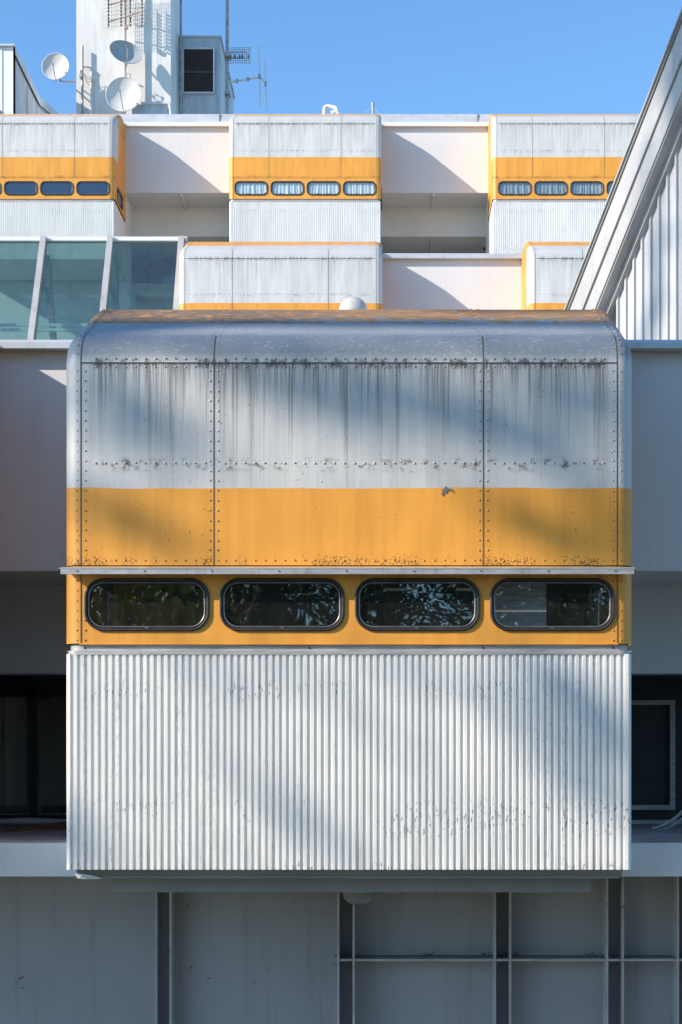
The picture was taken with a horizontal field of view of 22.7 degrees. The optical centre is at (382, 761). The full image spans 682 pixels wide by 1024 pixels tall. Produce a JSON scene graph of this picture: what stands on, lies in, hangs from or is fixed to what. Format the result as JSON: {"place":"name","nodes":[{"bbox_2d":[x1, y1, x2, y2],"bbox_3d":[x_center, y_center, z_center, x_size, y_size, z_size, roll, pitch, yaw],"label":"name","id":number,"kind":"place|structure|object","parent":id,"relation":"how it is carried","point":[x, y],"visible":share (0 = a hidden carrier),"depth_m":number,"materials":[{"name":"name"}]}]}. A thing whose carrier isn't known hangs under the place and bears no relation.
{"place":"outdoors","nodes":[
{"label":"outdoors","id":0,"kind":"place"},
{"bbox_2d":[0,817,66,825],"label":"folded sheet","id":1,"kind":"object","parent":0,"point":[22,821],"visible":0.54,"depth_m":15.59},
{"bbox_2d":[0,0,681,113],"label":"sky","id":2,"kind":"structure","parent":0,"point":[397,56],"materials":[{"name":"blue"}]},
{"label":"ground","id":3,"kind":"structure","parent":0,"visible":0},
{"bbox_2d":[0,340,681,1023],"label":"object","id":4,"kind":"structure","parent":3,"relation":"on","point":[76,950],"depth_m":13.40,"materials":[{"name":"concrete"}]},
{"bbox_2d":[0,821,66,831],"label":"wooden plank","id":5,"kind":"object","parent":4,"relation":"on","point":[56,825],"visible":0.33,"depth_m":14.59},
{"bbox_2d":[59,309,635,891],"bbox_3d":[-0.236,-1.293,13.469,4.060,4.477,3.232,0,0,0],"label":"room pod","id":6,"kind":"object","parent":4,"relation":"attached to","point":[353,619],"visible":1,"depth_m":12.00,"materials":[{"name":"metal"}]},
{"bbox_2d":[84,578,208,630],"bbox_3d":[-1.667,-1.111,12.000,0.882,0.376,0.040,0,0,0],"label":"window","id":7,"kind":"structure","parent":6,"relation":"in","point":[87,597],"depth_m":11.98,"materials":[{"name":"black rubber"}]},
{"bbox_2d":[220,578,343,630],"bbox_3d":[-0.712,-1.111,12.000,0.882,0.376,0.040,0,0,0],"label":"window","id":8,"kind":"structure","parent":6,"relation":"in","point":[227,585],"depth_m":11.98,"materials":[{"name":"black rubber"}]},
{"bbox_2d":[339,297,367,309],"bbox_3d":[-0.384,-4.681,22.000,0.380,2.683,0.380,0,0,0],"label":"globe lamp","id":9,"kind":"object","parent":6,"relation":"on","point":[352,303],"visible":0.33,"depth_m":21.85,"materials":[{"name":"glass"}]},
{"bbox_2d":[343,892,374,904],"bbox_3d":[-0.178,1.002,12.620,0.260,0.115,0.259,0,0,0],"label":"bulkhead lamp","id":10,"kind":"object","parent":6,"relation":"attached to","point":[358,898],"visible":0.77,"depth_m":12.53,"materials":[{"name":"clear glass"}]},
{"bbox_2d":[355,578,479,630],"bbox_3d":[0.243,-1.111,12.000,0.882,0.376,0.040,0,0,0],"label":"window frame","id":11,"kind":"structure","parent":6,"relation":"in","point":[471,585],"depth_m":11.98,"materials":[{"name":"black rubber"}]},
{"bbox_2d":[490,578,614,630],"bbox_3d":[1.198,-1.111,12.000,0.882,0.376,0.040,0,0,0],"label":"window frame","id":12,"kind":"structure","parent":6,"relation":"in","point":[605,584],"depth_m":11.98,"materials":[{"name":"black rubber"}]},
{"bbox_2d":[607,600,608,617],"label":"window","id":13,"kind":"structure","parent":6,"relation":"in","point":[608,600],"depth_m":13.23,"materials":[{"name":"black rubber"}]},
{"bbox_2d":[382,253,521,309],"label":"hotel terrace","id":14,"kind":"structure","parent":4,"relation":"on","point":[450,281],"depth_m":35.48,"materials":[{"name":"paint"}]},
{"bbox_2d":[0,236,187,339],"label":"glass skylight","id":15,"kind":"object","parent":14,"relation":"on","point":[43,267],"visible":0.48,"depth_m":34.90,"materials":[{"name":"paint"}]},
{"bbox_2d":[179,241,381,309],"bbox_3d":[-2.021,-8.528,35.133,4.060,4.294,3.105,0,0,0],"label":"room pod","id":16,"kind":"object","parent":14,"relation":"attached to","point":[238,275],"visible":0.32,"depth_m":33.60,"materials":[{"name":"metal"}]},
{"bbox_2d":[0,113,639,339],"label":"hotel terrace","id":17,"kind":"structure","parent":14,"relation":"on","point":[434,177],"depth_m":46.90,"materials":[{"name":"paint"}]},
{"bbox_2d":[0,44,58,113],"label":"roof light block","id":18,"kind":"structure","parent":17,"relation":"on","point":[19,94],"depth_m":50.45,"materials":[{"name":"metal"}]},
{"bbox_2d":[0,114,131,283],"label":"room pod","id":19,"kind":"object","parent":17,"relation":"attached to","point":[62,175],"visible":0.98,"depth_m":44.88,"materials":[{"name":"metal"}]},
{"bbox_2d":[4,181,36,194],"bbox_3d":[-9.572,-15.161,44.898,0.882,0.376,0.076,0,0,0],"label":"window","id":20,"kind":"structure","parent":19,"relation":"in","point":[10,187],"depth_m":44.89,"materials":[{"name":"blue glass"}]},
{"bbox_2d":[40,181,72,194],"bbox_3d":[-8.617,-15.161,44.898,0.882,0.376,0.076,0,0,0],"label":"window","id":21,"kind":"structure","parent":19,"relation":"in","point":[46,187],"depth_m":44.89,"materials":[{"name":"blue glass"}]},
{"bbox_2d":[76,181,109,194],"bbox_3d":[-7.662,-15.161,44.898,0.882,0.376,0.076,0,0,0],"label":"window","id":22,"kind":"structure","parent":19,"relation":"in","point":[82,187],"depth_m":44.89,"materials":[{"name":"blue glass"}]},
{"bbox_2d":[117,187,122,209],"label":"window","id":23,"kind":"structure","parent":19,"relation":"in","point":[119,197],"depth_m":45.77,"materials":[{"name":"black glass"}]},
{"bbox_2d":[76,0,178,113],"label":"stair tower","id":24,"kind":"structure","parent":17,"relation":"on","point":[154,70],"depth_m":52.00,"materials":[{"name":"paint"}]},
{"bbox_2d":[42,53,75,81],"bbox_3d":[-9.625,-20.996,51.542,0.662,0.842,1.298,0,0,42],"label":"satellite dish","id":25,"kind":"object","parent":24,"relation":"attached to","point":[55,66],"visible":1,"depth_m":51.32,"materials":[{"name":"metal"}]},
{"bbox_2d":[79,45,95,113],"bbox_3d":[-8.998,-20.822,51.919,0.528,2.087,0.278,0,0,0],"label":"antenna mast","id":26,"kind":"object","parent":24,"relation":"attached to","point":[82,73],"visible":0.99,"depth_m":51.81,"materials":[{"name":"metal"}]},
{"bbox_2d":[125,2,142,113],"bbox_3d":[-7.552,-21.798,51.720,0.614,4.373,0.257,0,0,-25],"label":"antenna mast","id":27,"kind":"object","parent":24,"relation":"attached to","point":[126,73],"visible":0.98,"depth_m":51.64,"materials":[{"name":"metal"}]},
{"bbox_2d":[106,77,140,111],"bbox_3d":[-7.847,-20.193,51.354,0.948,1.083,0.557,0,0,-27],"label":"satellite dish","id":28,"kind":"object","parent":27,"relation":"attached to","point":[123,94],"visible":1,"depth_m":51.42,"materials":[{"name":"metal"}]},
{"bbox_2d":[102,0,146,29],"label":"grid antenna","id":29,"kind":"object","parent":27,"relation":"attached to","point":[124,16],"visible":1,"depth_m":51.55,"materials":[{"name":"grey metal"}]},
{"bbox_2d":[109,40,141,67],"bbox_3d":[-7.771,-21.431,51.366,0.524,0.911,0.954,0,0,41],"label":"satellite dish","id":30,"kind":"object","parent":27,"relation":"attached to","point":[123,51],"visible":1,"depth_m":51.48,"materials":[{"name":"metal"}]},
{"bbox_2d":[179,0,181,113],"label":"antenna mast","id":31,"kind":"object","parent":24,"relation":"attached to","point":[180,56],"visible":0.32,"depth_m":53.57,"materials":[{"name":"metal"}]},
{"bbox_2d":[178,35,234,113],"bbox_3d":[-5.850,-19.045,56.440,1.443,8.090,5.120,0,0,0],"label":"plant room","id":32,"kind":"object","parent":24,"relation":"attached to","point":[203,76],"visible":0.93,"depth_m":54.00,"materials":[{"name":"metal"}]},
{"bbox_2d":[224,0,230,113],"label":"antenna mast","id":33,"kind":"object","parent":32,"relation":"attached to","point":[227,93],"visible":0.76,"depth_m":53.85,"materials":[{"name":"metal"}]},
{"bbox_2d":[229,47,250,63],"bbox_3d":[-4.553,-22.409,53.853,0.736,0.525,0.146,0,0,0],"label":"grid antenna","id":34,"kind":"object","parent":33,"relation":"attached to","point":[235,57],"visible":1,"depth_m":53.87,"materials":[{"name":"metal"}]},
{"bbox_2d":[229,46,266,109],"bbox_3d":[-4.297,-21.726,53.877,1.255,2.019,0.114,0,0,0],"label":"dipole antenna","id":35,"kind":"object","parent":33,"relation":"attached to","point":[259,77],"visible":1,"depth_m":53.88,"materials":[{"name":"metal"}]},
{"bbox_2d":[229,114,381,242],"bbox_3d":[-2.051,-15.435,46.413,4.060,4.294,3.105,0,0,0],"label":"room pod","id":36,"kind":"object","parent":17,"relation":"attached to","point":[304,178],"visible":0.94,"depth_m":44.88,"materials":[{"name":"metal"}]},
{"bbox_2d":[234,181,267,194],"bbox_3d":[-3.482,-15.161,44.905,0.882,0.376,0.089,0,0,0],"label":"window","id":37,"kind":"structure","parent":36,"relation":"in","point":[243,187],"depth_m":44.92,"materials":[{"name":"white"}]},
{"bbox_2d":[271,181,303,194],"bbox_3d":[-2.527,-15.161,44.904,0.882,0.376,0.088,0,0,0],"label":"window","id":38,"kind":"structure","parent":36,"relation":"in","point":[283,187],"depth_m":44.92,"materials":[{"name":"white"}]},
{"bbox_2d":[307,181,339,194],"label":"window","id":39,"kind":"structure","parent":36,"relation":"in","point":[321,187],"depth_m":44.92,"materials":[{"name":"white"}]},
{"bbox_2d":[343,181,375,194],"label":"window","id":40,"kind":"structure","parent":36,"relation":"in","point":[351,187],"depth_m":44.92,"materials":[{"name":"white"}]},
{"bbox_2d":[322,104,340,113],"bbox_3d":[-1.432,-18.113,47.217,0.521,0.408,0.218,0,0,14],"label":"vent pipe","id":41,"kind":"object","parent":17,"relation":"on","point":[334,107],"visible":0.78,"depth_m":47.19,"materials":[{"name":"metal"}]},
{"bbox_2d":[486,114,638,252],"bbox_3d":[4.914,-15.435,46.413,4.060,4.294,3.105,0,0,0],"label":"room pod","id":42,"kind":"object","parent":17,"relation":"attached to","point":[551,178],"visible":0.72,"depth_m":44.88,"materials":[{"name":"metal"}]},
{"bbox_2d":[498,181,530,194],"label":"window","id":43,"kind":"structure","parent":42,"relation":"in","point":[506,187],"depth_m":44.92,"materials":[{"name":"white"}]},
{"bbox_2d":[534,181,566,194],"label":"window","id":44,"kind":"structure","parent":42,"relation":"in","point":[546,187],"depth_m":44.92,"materials":[{"name":"white"}]},
{"bbox_2d":[570,181,603,194],"bbox_3d":[5.393,-15.161,44.905,0.882,0.376,0.089,0,0,0],"label":"window","id":45,"kind":"structure","parent":42,"relation":"in","point":[576,187],"depth_m":44.92,"materials":[{"name":"white"}]},
{"bbox_2d":[606,181,613,194],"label":"window","id":46,"kind":"structure","parent":42,"relation":"in","point":[608,187],"depth_m":44.88,"materials":[{"name":"white"}]},
{"bbox_2d":[521,241,589,309],"bbox_3d":[4.914,-8.528,35.133,4.060,4.294,3.105,0,0,0],"label":"room pod","id":47,"kind":"object","parent":14,"relation":"attached to","point":[549,272],"visible":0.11,"depth_m":33.60,"materials":[{"name":"metal"}]},
{"bbox_2d":[564,8,681,339],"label":"gable building","id":48,"kind":"structure","parent":4,"relation":"on","point":[628,280],"depth_m":20.81,"materials":[{"name":"paint"}]},
{"bbox_2d":[652,810,681,829],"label":"hose","id":49,"kind":"object","parent":4,"relation":"on","point":[679,814],"visible":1,"depth_m":14.16,"materials":[{"name":"grey rubber"}]},
{"bbox_2d":[656,817,681,831],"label":"hose","id":50,"kind":"object","parent":4,"relation":"on","point":[671,825],"visible":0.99,"depth_m":14.18,"materials":[{"name":"grey rubber"}]}
]}

